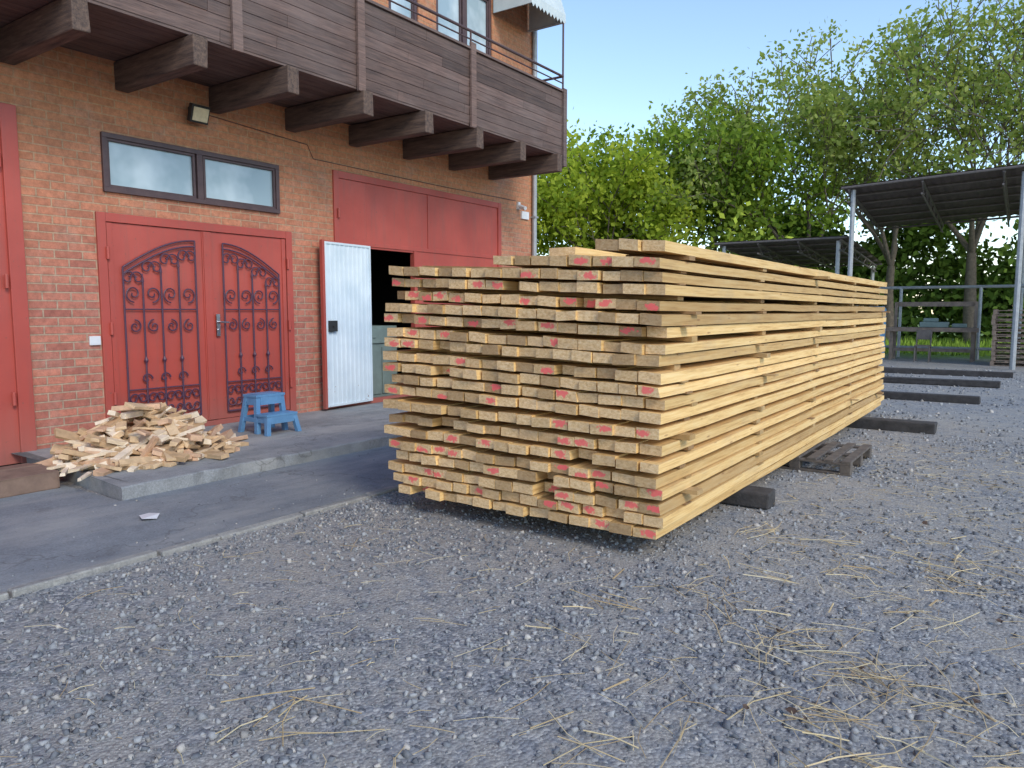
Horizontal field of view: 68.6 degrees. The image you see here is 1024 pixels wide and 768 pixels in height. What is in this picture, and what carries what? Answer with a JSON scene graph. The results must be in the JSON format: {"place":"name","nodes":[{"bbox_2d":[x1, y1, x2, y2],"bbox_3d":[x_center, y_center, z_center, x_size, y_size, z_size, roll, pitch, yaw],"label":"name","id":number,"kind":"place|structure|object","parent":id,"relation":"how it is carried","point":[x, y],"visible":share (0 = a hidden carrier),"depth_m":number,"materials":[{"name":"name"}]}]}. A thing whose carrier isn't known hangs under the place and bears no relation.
{"place":"outdoors","nodes":[
{"label":"outdoors","id":0,"kind":"place"},
{"bbox_2d":[0,316,1023,767],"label":"ground","id":1,"kind":"structure","parent":0,"point":[392,592],"depth_m":3.75,"materials":[{"name":"grey gravel"}]},
{"bbox_2d":[0,484,398,601],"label":"kerb","id":2,"kind":"structure","parent":1,"relation":"on","point":[42,584],"depth_m":4.92,"materials":[{"name":"concrete"}]},
{"bbox_2d":[0,445,402,592],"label":"asphalt walkway","id":3,"kind":"structure","parent":1,"relation":"on","point":[39,530],"depth_m":5.93,"materials":[{"name":"grey asphalt"}]},
{"bbox_2d":[0,463,59,497],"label":"cardboard box","id":4,"kind":"object","parent":3,"relation":"on","point":[21,479],"visible":1,"depth_m":6.57,"materials":[{"name":"brown cardboard"}]},
{"bbox_2d":[139,513,159,518],"bbox_3d":[-2.780,1.009,5.761,0.138,0.015,0.214,-4,7,-33],"label":"paper scrap","id":5,"kind":"object","parent":3,"relation":"on","point":[150,516],"visible":1,"depth_m":5.73,"materials":[{"name":"white paper"}]},
{"bbox_2d":[11,402,407,500],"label":"concrete platform","id":6,"kind":"structure","parent":1,"relation":"on","point":[327,433],"depth_m":7.92,"materials":[{"name":"grey concrete"}]},
{"bbox_2d":[33,402,248,481],"bbox_3d":[-3.712,0.456,7.723,1.868,0.632,2.203,4,7,35],"label":"firewood pile","id":7,"kind":"object","parent":6,"relation":"on","point":[152,435],"visible":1,"depth_m":7.33,"materials":[{"name":"brown wood"}]},
{"bbox_2d":[238,391,301,436],"bbox_3d":[-2.956,0.346,9.132,0.570,0.472,0.505,4,7,35],"label":"step stool","id":8,"kind":"object","parent":6,"relation":"on","point":[271,418],"visible":1,"depth_m":9.05,"materials":[{"name":"blue plastic"}]},
{"bbox_2d":[0,0,532,448],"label":"walls","id":9,"kind":"structure","parent":1,"relation":"on","point":[70,104],"depth_m":8.57,"materials":[{"name":"brick"}]},
{"bbox_2d":[0,102,36,465],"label":"red gate side","id":10,"kind":"structure","parent":9,"relation":"attached to","point":[17,423],"depth_m":7.68,"materials":[{"name":"paint"}]},
{"bbox_2d":[89,336,100,344],"bbox_3d":[-4.664,-0.485,8.386,0.030,0.100,0.120,4,7,35],"label":"doorbell box","id":11,"kind":"object","parent":9,"relation":"attached to","point":[94,340],"visible":1,"depth_m":8.37,"materials":[{"name":"white plastic"}]},
{"bbox_2d":[100,131,279,213],"bbox_3d":[-3.901,-2.571,9.326,0.100,0.650,2.380,4,7,35],"label":"window frame","id":12,"kind":"object","parent":9,"relation":"attached to","point":[198,158],"visible":1,"depth_m":9.25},
{"bbox_2d":[109,142,272,206],"bbox_3d":[-3.911,-2.571,9.334,0.015,0.595,2.325,4,7,35],"label":"window glass","id":13,"kind":"object","parent":12,"relation":"in","point":[144,168],"visible":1,"depth_m":9.13,"materials":[{"name":"clear glass"}]},
{"bbox_2d":[95,211,296,425],"bbox_3d":[-3.865,-0.745,9.534,0.124,2.565,2.670,4,7,35],"label":"double door","id":14,"kind":"structure","parent":9,"relation":"attached to","point":[122,240],"depth_m":9.38,"materials":[{"name":"red paint"}]},
{"bbox_2d":[122,240,282,414],"bbox_3d":[-3.831,-0.705,9.521,0.052,2.182,2.183,4,7,35],"label":"wrought iron grille","id":15,"kind":"object","parent":14,"relation":"attached to","point":[164,359],"visible":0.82,"depth_m":9.32,"materials":[{"name":"metal"}]},
{"bbox_2d":[216,314,229,335],"bbox_3d":[-3.713,-0.757,9.638,0.075,0.280,0.146,4,7,35],"label":"door handle","id":16,"kind":"object","parent":14,"relation":"attached to","point":[218,322],"visible":1,"depth_m":9.61,"materials":[{"name":"metal"}]},
{"bbox_2d":[187,103,209,124],"bbox_3d":[-3.838,-3.280,9.127,0.232,0.219,0.240,4,7,35],"label":"floodlight","id":17,"kind":"object","parent":9,"relation":"attached to","point":[197,113],"visible":1,"depth_m":9.06,"materials":[{"name":"black plastic"}]},
{"bbox_2d":[0,0,561,179],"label":"balcony beams","id":18,"kind":"structure","parent":9,"relation":"attached to","point":[49,26],"depth_m":9.15,"materials":[{"name":"brown wood"}]},
{"bbox_2d":[0,0,566,166],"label":"balcony boards","id":19,"kind":"object","parent":9,"relation":"attached to","point":[393,61],"visible":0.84,"depth_m":9.40,"materials":[{"name":"brown wood"}]},
{"bbox_2d":[388,0,563,87],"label":"balcony rail","id":20,"kind":"object","parent":19,"relation":"attached to","point":[559,76],"visible":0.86,"depth_m":11.69,"materials":[{"name":"black metal"}]},
{"bbox_2d":[209,115,514,200],"bbox_3d":[-1.934,-3.487,12.036,0.009,0.299,7.000,4,7,35],"label":"cable","id":21,"kind":"object","parent":9,"relation":"attached to","point":[345,165],"visible":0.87,"depth_m":11.14,"materials":[{"name":"black rubber"}]},
{"bbox_2d":[388,0,416,95],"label":"balcony door frame","id":22,"kind":"object","parent":9,"relation":"attached to","point":[413,15],"depth_m":12.32,"materials":[{"name":"brown wood"}]},
{"bbox_2d":[391,0,410,17],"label":"balcony door glass","id":23,"kind":"object","parent":22,"relation":"in","point":[400,10],"depth_m":12.16,"materials":[{"name":"glass"}]},
{"bbox_2d":[332,170,500,407],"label":"red gate","id":24,"kind":"structure","parent":9,"relation":"attached to","point":[425,226],"depth_m":12.61,"materials":[{"name":"metal"}]},
{"bbox_2d":[319,239,372,408],"bbox_3d":[-2.485,-0.895,11.313,0.062,2.450,1.050,3,6,30],"label":"wicket","id":25,"kind":"object","parent":24,"relation":"attached to","point":[349,310],"depth_m":11.27,"materials":[{"name":"white metal"}]},
{"bbox_2d":[328,321,337,331],"bbox_3d":[-2.613,-0.848,10.979,0.072,0.160,0.162,4,7,35],"label":"wicket lock","id":26,"kind":"object","parent":25,"relation":"attached to","point":[332,326],"visible":1,"depth_m":10.95,"materials":[{"name":"black metal"}]},
{"bbox_2d":[436,0,490,55],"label":"balcony window frame","id":27,"kind":"object","parent":9,"relation":"attached to","point":[463,12],"visible":0.2,"depth_m":13.41,"materials":[{"name":"brown wood"}]},
{"bbox_2d":[438,0,485,52],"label":"balcony window glass","id":28,"kind":"object","parent":27,"relation":"in","point":[476,15],"visible":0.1,"depth_m":13.55,"materials":[{"name":"clear glass"}]},
{"bbox_2d":[516,202,528,219],"bbox_3d":[0.286,-3.480,15.052,0.234,0.310,0.437,4,7,35],"label":"security camera","id":29,"kind":"object","parent":9,"relation":"attached to","point":[524,214],"visible":1,"depth_m":15.08,"materials":[{"name":"white plastic"}]},
{"bbox_2d":[495,2,562,31],"bbox_3d":[0.337,-6.989,14.207,0.850,0.107,1.200,4,7,35],"label":"awning frame","id":30,"kind":"object","parent":9,"relation":"attached to","point":[539,27],"visible":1,"depth_m":14.59,"materials":[{"name":"grey metal"}]},
{"bbox_2d":[493,0,565,31],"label":"awning sheet","id":31,"kind":"object","parent":9,"relation":"attached to","point":[542,13],"visible":1,"depth_m":14.27,"materials":[{"name":"white metal"}]},
{"bbox_2d":[530,31,537,255],"bbox_3d":[0.461,-4.554,15.300,0.120,8.900,0.120,4,7,35],"label":"downpipe","id":32,"kind":"object","parent":9,"relation":"attached to","point":[534,217],"visible":0.25,"depth_m":15.34,"materials":[{"name":"metal"}]},
{"bbox_2d":[370,249,410,382],"bbox_3d":[-3.057,-1.589,14.048,3.300,3.360,3.900,4,7,35],"label":"interior room","id":33,"kind":"object","parent":1,"relation":"on","point":[383,290],"depth_m":16.14,"materials":[{"name":"black"}]},
{"bbox_2d":[372,325,396,397],"bbox_3d":[-2.432,-0.396,12.869,0.600,1.205,0.800,4,7,35],"label":"cabinet","id":34,"kind":"object","parent":33,"relation":"on","point":[381,377],"visible":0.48,"depth_m":12.69,"materials":[{"name":"metal"}]},
{"bbox_2d":[0,440,1023,767],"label":"straw litter","id":35,"kind":"object","parent":1,"relation":"on","point":[820,706],"visible":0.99,"depth_m":3.39,"materials":[{"name":"beige plant"}]},
{"bbox_2d":[537,167,575,251],"bbox_3d":[-1.255,-7.096,37.543,8.774,10.096,11.861,4,7,35],"label":"tree","id":36,"kind":"object","parent":1,"relation":"on","point":[539,227],"visible":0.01,"depth_m":36.29,"materials":[{"name":"green plant"}]},
{"bbox_2d":[537,107,715,254],"bbox_3d":[4.824,-7.982,38.673,12.083,11.659,13.063,4,7,35],"label":"tree","id":37,"kind":"object","parent":1,"relation":"on","point":[572,224],"visible":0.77,"depth_m":35.68,"materials":[{"name":"green plant"}]},
{"bbox_2d":[537,174,826,269],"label":"undergrowth","id":38,"kind":"object","parent":1,"relation":"on","point":[753,234],"visible":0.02,"depth_m":35.90,"materials":[{"name":"green plant"}]},
{"bbox_2d":[543,86,860,250],"bbox_3d":[9.597,-8.545,39.114,16.324,12.705,12.490,4,7,35],"label":"tree","id":39,"kind":"object","parent":1,"relation":"on","point":[737,178],"visible":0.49,"depth_m":35.62,"materials":[{"name":"green plant"}]},
{"bbox_2d":[719,485,775,509],"bbox_3d":[1.034,0.867,6.837,2.631,0.161,0.212,4,7,35],"label":"timber sleeper","id":40,"kind":"object","parent":1,"relation":"on","point":[755,497],"visible":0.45,"depth_m":6.11,"materials":[{"name":"grey wood"}]},
{"bbox_2d":[714,235,881,299],"bbox_3d":[11.243,-3.296,29.158,4.500,4.110,7.068,4,7,35],"label":"metal canopy","id":41,"kind":"object","parent":1,"relation":"on","point":[822,251],"visible":0.7,"depth_m":28.01,"materials":[{"name":"metal"}]},
{"bbox_2d":[628,17,973,265],"bbox_3d":[12.784,-10.167,37.950,14.890,16.186,13.931,-1,6,-6],"label":"tree","id":42,"kind":"object","parent":1,"relation":"on","point":[830,97],"visible":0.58,"depth_m":35.47,"materials":[{"name":"green plant"}]},
{"bbox_2d":[779,440,871,475],"bbox_3d":[3.180,0.753,8.042,1.050,0.143,1.150,4,7,35],"label":"pallet","id":43,"kind":"object","parent":1,"relation":"on","point":[815,453],"visible":0.59,"depth_m":7.65,"materials":[{"name":"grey wood"}]},
{"bbox_2d":[383,238,889,539],"bbox_3d":[2.418,-0.351,8.782,2.509,1.926,8.590,4,7,35],"label":"lumber stack","id":44,"kind":"object","parent":43,"relation":"on","point":[652,389],"visible":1,"depth_m":5.43,"materials":[{"name":"brown wood"}]},
{"bbox_2d":[743,521,1002,719],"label":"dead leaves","id":45,"kind":"object","parent":1,"relation":"on","point":[788,709],"visible":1,"depth_m":3.02,"materials":[{"name":"plant"}]},
{"bbox_2d":[757,159,1023,341],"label":"undergrowth","id":46,"kind":"object","parent":1,"relation":"on","point":[941,269],"visible":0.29,"depth_m":39.70,"materials":[{"name":"green plant"}]},
{"bbox_2d":[846,417,937,434],"bbox_3d":[4.204,0.491,10.762,3.311,0.158,0.213,4,7,35],"label":"timber sleeper","id":47,"kind":"object","parent":1,"relation":"on","point":[903,425],"visible":0.44,"depth_m":10.01,"materials":[{"name":"brown wood"}]},
{"bbox_2d":[762,0,1022,343],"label":"tree","id":48,"kind":"object","parent":1,"relation":"on","point":[889,256],"visible":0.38,"depth_m":34.47,"materials":[{"name":"green plant"}]},
{"bbox_2d":[806,0,1023,342],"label":"tree","id":49,"kind":"object","parent":1,"relation":"on","point":[975,233],"visible":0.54,"depth_m":34.23,"materials":[{"name":"green plant"}]},
{"bbox_2d":[913,330,932,361],"bbox_3d":[12.977,-1.202,23.690,0.443,1.007,0.562,4,7,35],"label":"metal chair","id":50,"kind":"object","parent":1,"relation":"on","point":[923,334],"visible":0.98,"depth_m":23.77,"materials":[{"name":"paint"}]},
{"bbox_2d":[881,391,980,404],"bbox_3d":[6.508,0.170,14.073,3.889,0.138,0.267,4,7,35],"label":"timber sleeper","id":51,"kind":"object","parent":1,"relation":"on","point":[945,398],"visible":0.45,"depth_m":13.27,"materials":[{"name":"brown wood"}]},
{"bbox_2d":[841,163,1023,369],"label":"metal canopy","id":52,"kind":"object","parent":1,"relation":"on","point":[941,199],"visible":0.98,"depth_m":22.77,"materials":[{"name":"metal"}]},
{"bbox_2d":[886,302,978,361],"bbox_3d":[13.663,-1.719,24.366,2.600,1.900,1.010,4,7,35],"label":"workbench","id":53,"kind":"object","parent":1,"relation":"on","point":[934,324],"visible":0.99,"depth_m":24.17,"materials":[{"name":"grey wood"}]},
{"bbox_2d":[843,0,1023,180],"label":"tree","id":54,"kind":"object","parent":1,"relation":"on","point":[980,144],"visible":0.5,"depth_m":32.39,"materials":[{"name":"green plant"}]},
{"bbox_2d":[880,376,1000,387],"bbox_3d":[8.520,-0.093,16.798,4.068,0.149,0.259,4,7,35],"label":"timber sleeper","id":55,"kind":"object","parent":1,"relation":"on","point":[950,382],"visible":0.56,"depth_m":16.14,"materials":[{"name":"brown wood"}]},
{"bbox_2d":[881,367,1012,377],"bbox_3d":[10.304,-0.330,19.204,4.218,0.143,0.265,4,7,35],"label":"timber sleeper","id":56,"kind":"object","parent":1,"relation":"on","point":[949,372],"visible":0.56,"depth_m":18.66,"materials":[{"name":"brown wood"}]},
{"bbox_2d":[877,284,1023,359],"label":"pipe fence","id":57,"kind":"object","parent":1,"relation":"on","point":[980,287],"visible":0.5,"depth_m":25.09,"materials":[{"name":"metal"}]},
{"bbox_2d":[967,152,1023,228],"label":"tree","id":58,"kind":"object","parent":1,"relation":"on","point":[987,226],"visible":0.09,"depth_m":40.56,"materials":[{"name":"green plant"}]},
{"bbox_2d":[990,309,1023,366],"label":"pallet stack","id":59,"kind":"object","parent":1,"relation":"on","point":[1004,359],"visible":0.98,"depth_m":21.88,"materials":[{"name":"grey wood"}]},
{"bbox_2d":[537,0,1023,313],"label":"sky","id":60,"kind":"structure","parent":0,"point":[621,56],"materials":[{"name":"blue"}]},
{"bbox_2d":[875,306,886,359],"bbox_3d":[11.925,-1.662,24.554,0.578,1.750,0.578,4,7,35],"label":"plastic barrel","id":61,"kind":"object","parent":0,"point":[884,333],"visible":0.14,"depth_m":24.34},
{"bbox_2d":[885,336,1023,356],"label":"grass","id":62,"kind":"structure","parent":0,"point":[910,341],"depth_m":31.84,"materials":[{"name":"green plant"}]}
]}

